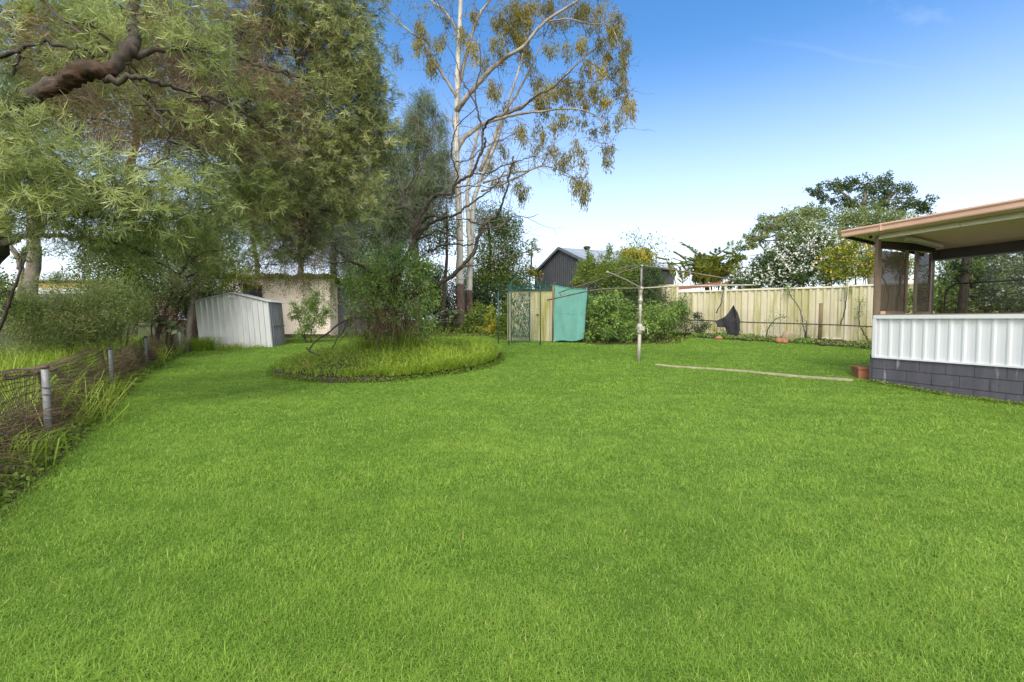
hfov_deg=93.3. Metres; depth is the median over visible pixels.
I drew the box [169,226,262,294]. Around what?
tree
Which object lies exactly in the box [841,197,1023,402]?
garden pavilion
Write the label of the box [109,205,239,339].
branchy tree
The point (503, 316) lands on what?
understorey shrub
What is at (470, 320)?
understorey shrub
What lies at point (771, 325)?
fence vine
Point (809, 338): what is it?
bed edge weeds
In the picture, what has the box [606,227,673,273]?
wispy tree
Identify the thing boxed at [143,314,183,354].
broadleaf weed
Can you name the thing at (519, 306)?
garden arch
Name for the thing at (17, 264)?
forked pale tree
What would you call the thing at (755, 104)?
sky
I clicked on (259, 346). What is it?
grass tuft
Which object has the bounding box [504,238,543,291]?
background tree
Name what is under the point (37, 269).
grey trunk tree
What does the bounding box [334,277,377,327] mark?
roof creeper
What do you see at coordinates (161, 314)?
dry red shrub
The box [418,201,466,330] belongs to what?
background tree
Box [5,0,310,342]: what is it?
olive backdrop tree
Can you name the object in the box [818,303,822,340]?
timber post
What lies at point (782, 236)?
spreading tree
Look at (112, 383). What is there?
grass tuft
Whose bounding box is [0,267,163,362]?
feathery shrub
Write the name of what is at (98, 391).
grass tuft
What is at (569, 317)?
shade cloth
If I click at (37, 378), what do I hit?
grass tuft
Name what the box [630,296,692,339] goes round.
garden bush
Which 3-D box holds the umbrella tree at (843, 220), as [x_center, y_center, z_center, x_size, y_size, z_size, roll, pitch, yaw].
[17.690,-4.413,26.423,10.848,6.832,3.789,0,3,0]
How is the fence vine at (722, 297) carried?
attached to the steel fence at (758, 300)
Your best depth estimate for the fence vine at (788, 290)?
15.84 m
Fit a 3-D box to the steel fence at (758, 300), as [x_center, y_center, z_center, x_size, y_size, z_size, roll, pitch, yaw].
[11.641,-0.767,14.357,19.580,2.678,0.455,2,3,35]
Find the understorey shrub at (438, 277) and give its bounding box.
[397,257,456,326]
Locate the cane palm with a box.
[656,239,751,289]
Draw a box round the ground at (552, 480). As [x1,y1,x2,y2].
[0,320,1023,681]
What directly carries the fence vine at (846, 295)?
hanging from the steel fence at (758, 300)
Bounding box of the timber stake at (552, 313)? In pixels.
[552,285,553,341]
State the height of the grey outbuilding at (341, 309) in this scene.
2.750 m
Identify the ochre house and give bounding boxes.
[15,280,144,323]
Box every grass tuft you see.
[0,333,164,371]
[0,341,168,390]
[0,348,157,406]
[0,349,175,424]
[0,356,135,433]
[0,374,170,438]
[0,421,92,472]
[5,422,86,456]
[7,365,139,410]
[34,368,163,395]
[60,330,191,358]
[151,345,173,361]
[177,335,227,351]
[213,342,237,349]
[221,342,249,349]
[237,344,273,349]
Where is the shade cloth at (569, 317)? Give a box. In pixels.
[553,285,586,341]
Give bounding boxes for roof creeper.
[226,272,340,311]
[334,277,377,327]
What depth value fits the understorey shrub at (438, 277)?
24.06 m
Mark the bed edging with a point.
(332, 380)
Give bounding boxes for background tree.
[187,151,291,273]
[262,141,343,272]
[292,152,369,277]
[329,150,428,298]
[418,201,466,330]
[449,199,530,307]
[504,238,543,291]
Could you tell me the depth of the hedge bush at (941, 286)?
12.06 m
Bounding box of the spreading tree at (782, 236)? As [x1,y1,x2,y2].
[735,221,790,262]
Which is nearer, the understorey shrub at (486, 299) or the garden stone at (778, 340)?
the garden stone at (778, 340)
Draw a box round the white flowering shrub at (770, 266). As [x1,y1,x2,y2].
[721,227,861,288]
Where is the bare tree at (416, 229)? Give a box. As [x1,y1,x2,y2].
[306,28,572,344]
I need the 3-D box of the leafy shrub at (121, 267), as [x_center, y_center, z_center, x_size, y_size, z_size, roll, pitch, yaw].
[-10.460,-1.431,13.159,2.996,4.206,2.204,0,3,0]
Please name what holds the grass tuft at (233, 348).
on the ground at (552, 480)
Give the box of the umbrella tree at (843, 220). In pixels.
[735,197,921,285]
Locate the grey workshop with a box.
[534,246,677,322]
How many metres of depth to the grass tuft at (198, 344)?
16.13 m
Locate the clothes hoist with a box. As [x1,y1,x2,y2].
[547,265,753,361]
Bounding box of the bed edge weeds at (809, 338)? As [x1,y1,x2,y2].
[690,331,871,347]
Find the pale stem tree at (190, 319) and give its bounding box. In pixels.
[174,227,235,351]
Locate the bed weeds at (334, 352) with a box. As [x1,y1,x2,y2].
[266,337,504,382]
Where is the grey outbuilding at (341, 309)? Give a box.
[337,283,384,334]
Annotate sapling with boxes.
[0,238,54,330]
[287,289,335,342]
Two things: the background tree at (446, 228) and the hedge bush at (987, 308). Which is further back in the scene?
the background tree at (446, 228)
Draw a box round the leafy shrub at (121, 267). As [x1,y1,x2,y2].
[55,223,182,361]
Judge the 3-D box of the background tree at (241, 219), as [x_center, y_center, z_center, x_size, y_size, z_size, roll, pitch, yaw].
[-13.225,-5.556,24.578,5.931,10.191,5.718,0,3,0]
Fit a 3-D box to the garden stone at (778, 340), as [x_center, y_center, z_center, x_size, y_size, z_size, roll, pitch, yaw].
[8.246,-0.007,14.968,0.224,0.218,0.240,0,3,0]
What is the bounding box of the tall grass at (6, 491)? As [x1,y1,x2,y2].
[0,334,192,509]
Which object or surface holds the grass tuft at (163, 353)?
on the ground at (552, 480)
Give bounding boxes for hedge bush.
[907,254,1023,313]
[951,253,1023,312]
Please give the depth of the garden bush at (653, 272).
18.00 m
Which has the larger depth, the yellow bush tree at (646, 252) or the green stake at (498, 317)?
the yellow bush tree at (646, 252)
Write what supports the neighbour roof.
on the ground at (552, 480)
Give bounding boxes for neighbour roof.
[679,280,743,289]
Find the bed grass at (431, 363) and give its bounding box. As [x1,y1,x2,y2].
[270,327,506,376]
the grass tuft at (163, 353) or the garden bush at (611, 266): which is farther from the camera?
the garden bush at (611, 266)
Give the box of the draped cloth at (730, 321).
[715,305,739,335]
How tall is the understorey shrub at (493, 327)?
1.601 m
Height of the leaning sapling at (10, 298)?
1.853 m
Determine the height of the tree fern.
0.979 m
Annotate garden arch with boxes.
[508,275,540,345]
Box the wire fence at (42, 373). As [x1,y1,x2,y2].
[0,328,181,455]
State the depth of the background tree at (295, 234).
25.59 m
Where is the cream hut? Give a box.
[506,289,554,340]
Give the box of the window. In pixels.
[243,285,261,297]
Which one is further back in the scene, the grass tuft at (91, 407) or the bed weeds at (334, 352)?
the bed weeds at (334, 352)
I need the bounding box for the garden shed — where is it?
[195,292,285,347]
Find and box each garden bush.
[567,242,648,327]
[581,286,638,342]
[585,257,675,335]
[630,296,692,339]
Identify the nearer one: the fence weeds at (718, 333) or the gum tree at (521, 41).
the fence weeds at (718, 333)
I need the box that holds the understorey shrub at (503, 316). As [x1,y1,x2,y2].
[494,289,510,333]
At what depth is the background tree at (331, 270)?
23.46 m
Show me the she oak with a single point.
(417, 145)
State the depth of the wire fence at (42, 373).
5.77 m
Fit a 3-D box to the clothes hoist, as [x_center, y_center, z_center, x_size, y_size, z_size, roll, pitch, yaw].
[3.138,-0.626,11.884,3.724,2.485,3.370,-1,3,-13]
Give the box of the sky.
[0,0,1023,319]
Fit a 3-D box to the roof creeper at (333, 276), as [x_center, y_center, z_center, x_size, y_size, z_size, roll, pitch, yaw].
[-9.788,-2.009,20.703,5.119,1.893,0.685,0,3,3]
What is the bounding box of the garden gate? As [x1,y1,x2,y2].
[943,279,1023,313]
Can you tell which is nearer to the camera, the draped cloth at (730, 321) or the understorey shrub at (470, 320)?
the draped cloth at (730, 321)
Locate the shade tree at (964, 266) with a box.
[949,253,1023,312]
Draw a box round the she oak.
[363,84,467,337]
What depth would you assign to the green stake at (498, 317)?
15.57 m
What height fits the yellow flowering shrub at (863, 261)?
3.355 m
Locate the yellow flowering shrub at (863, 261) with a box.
[812,240,913,284]
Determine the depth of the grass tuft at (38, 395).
5.31 m
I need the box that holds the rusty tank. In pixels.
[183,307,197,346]
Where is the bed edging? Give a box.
[273,371,403,382]
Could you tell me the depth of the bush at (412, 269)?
11.88 m
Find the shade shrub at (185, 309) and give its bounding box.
[155,275,251,332]
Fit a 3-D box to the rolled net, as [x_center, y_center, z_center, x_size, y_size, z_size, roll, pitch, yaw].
[0.617,-1.856,16.234,1.742,0.376,0.237,0,3,0]
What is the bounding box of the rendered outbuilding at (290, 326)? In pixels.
[219,276,337,336]
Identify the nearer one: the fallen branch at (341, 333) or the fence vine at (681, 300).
the fallen branch at (341, 333)
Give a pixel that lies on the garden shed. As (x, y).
(240, 318)
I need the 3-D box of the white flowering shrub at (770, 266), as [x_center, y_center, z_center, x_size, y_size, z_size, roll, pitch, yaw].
[10.424,-2.347,18.617,5.662,4.128,2.716,-1,3,-14]
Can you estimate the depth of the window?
20.77 m
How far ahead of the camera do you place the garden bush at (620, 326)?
15.50 m
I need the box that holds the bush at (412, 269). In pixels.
[291,240,454,352]
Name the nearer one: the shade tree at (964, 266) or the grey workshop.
the shade tree at (964, 266)
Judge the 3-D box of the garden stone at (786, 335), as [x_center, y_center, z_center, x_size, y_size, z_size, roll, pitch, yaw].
[8.670,-0.101,15.162,0.468,0.400,0.242,0,3,0]
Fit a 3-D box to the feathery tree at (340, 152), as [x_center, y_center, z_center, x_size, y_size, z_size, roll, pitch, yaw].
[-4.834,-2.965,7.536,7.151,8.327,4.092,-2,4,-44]
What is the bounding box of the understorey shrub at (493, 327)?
[476,303,507,333]
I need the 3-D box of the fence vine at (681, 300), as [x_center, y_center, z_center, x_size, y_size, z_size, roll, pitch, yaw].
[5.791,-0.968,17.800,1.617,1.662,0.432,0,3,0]
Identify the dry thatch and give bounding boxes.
[0,336,181,491]
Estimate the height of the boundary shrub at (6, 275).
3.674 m
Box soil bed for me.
[698,334,871,348]
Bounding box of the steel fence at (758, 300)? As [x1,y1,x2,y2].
[600,279,1023,341]
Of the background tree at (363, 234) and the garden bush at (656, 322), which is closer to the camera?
the garden bush at (656, 322)
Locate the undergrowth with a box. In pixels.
[306,322,742,343]
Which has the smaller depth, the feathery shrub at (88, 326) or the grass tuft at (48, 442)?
the grass tuft at (48, 442)
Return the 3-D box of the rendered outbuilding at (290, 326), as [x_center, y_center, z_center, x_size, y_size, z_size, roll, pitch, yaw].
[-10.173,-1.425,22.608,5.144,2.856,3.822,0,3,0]
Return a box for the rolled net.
[507,280,554,290]
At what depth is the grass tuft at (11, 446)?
4.20 m
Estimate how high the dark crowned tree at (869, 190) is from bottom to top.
10.472 m
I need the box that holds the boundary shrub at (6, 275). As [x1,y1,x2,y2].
[0,266,22,303]
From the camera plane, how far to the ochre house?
29.88 m
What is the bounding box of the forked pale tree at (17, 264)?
[2,164,77,354]
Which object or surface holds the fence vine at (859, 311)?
attached to the steel fence at (758, 300)
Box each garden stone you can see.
[774,337,781,343]
[782,331,795,341]
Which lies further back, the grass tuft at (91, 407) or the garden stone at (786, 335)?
the garden stone at (786, 335)
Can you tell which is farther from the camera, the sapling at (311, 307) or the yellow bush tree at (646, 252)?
the yellow bush tree at (646, 252)
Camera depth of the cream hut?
16.35 m
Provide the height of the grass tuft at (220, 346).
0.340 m
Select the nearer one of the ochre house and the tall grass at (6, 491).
the tall grass at (6, 491)
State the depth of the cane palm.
21.37 m
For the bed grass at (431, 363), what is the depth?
11.08 m
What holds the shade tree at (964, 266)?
on the ground at (552, 480)
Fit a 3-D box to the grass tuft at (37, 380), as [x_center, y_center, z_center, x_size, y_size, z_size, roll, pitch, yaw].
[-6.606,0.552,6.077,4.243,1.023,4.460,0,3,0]
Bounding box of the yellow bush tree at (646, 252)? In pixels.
[616,242,657,269]
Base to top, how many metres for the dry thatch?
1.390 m
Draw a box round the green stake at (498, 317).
[498,292,498,343]
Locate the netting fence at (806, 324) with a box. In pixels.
[654,308,871,341]
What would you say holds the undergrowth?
on the ground at (552, 480)
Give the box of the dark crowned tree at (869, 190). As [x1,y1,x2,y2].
[802,169,939,283]
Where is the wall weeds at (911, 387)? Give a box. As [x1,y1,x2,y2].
[865,379,1023,405]
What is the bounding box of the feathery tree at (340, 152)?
[0,0,410,299]
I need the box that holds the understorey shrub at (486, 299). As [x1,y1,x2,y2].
[447,273,538,322]
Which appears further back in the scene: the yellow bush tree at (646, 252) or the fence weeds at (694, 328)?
the yellow bush tree at (646, 252)
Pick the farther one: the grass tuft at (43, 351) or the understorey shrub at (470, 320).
the understorey shrub at (470, 320)
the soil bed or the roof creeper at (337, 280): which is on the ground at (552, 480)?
the soil bed
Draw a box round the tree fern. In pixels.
[433,309,466,331]
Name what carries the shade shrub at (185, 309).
on the ground at (552, 480)
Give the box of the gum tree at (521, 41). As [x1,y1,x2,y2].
[369,0,654,328]
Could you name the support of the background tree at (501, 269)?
on the ground at (552, 480)
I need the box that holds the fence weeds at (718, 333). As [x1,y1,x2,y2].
[713,329,728,338]
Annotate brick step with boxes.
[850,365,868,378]
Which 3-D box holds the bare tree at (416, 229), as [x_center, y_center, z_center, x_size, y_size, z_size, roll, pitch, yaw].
[-1.733,-3.556,11.742,6.493,8.602,3.530,0,3,7]
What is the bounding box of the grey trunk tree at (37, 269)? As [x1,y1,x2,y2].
[0,0,191,355]
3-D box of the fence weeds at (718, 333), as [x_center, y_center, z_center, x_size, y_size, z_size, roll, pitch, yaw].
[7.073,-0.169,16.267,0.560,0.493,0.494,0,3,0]
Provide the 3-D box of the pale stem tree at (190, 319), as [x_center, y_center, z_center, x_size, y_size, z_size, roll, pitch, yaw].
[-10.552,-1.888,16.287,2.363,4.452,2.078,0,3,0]
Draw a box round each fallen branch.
[309,317,361,349]
[332,319,346,348]
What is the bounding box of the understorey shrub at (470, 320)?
[460,300,494,332]
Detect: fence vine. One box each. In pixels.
[655,292,691,322]
[716,282,730,312]
[759,311,786,336]
[781,283,809,335]
[832,270,854,323]
[848,291,868,339]
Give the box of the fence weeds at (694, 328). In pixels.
[670,310,711,335]
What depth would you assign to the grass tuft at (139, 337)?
14.21 m
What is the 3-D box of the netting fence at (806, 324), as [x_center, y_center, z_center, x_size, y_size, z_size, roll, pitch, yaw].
[8.925,-0.429,15.470,9.179,1.347,0.078,2,3,33]
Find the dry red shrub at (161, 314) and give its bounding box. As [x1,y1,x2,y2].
[127,285,188,347]
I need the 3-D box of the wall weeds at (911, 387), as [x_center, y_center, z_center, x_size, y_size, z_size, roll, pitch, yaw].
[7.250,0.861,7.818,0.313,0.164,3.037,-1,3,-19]
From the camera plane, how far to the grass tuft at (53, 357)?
9.44 m

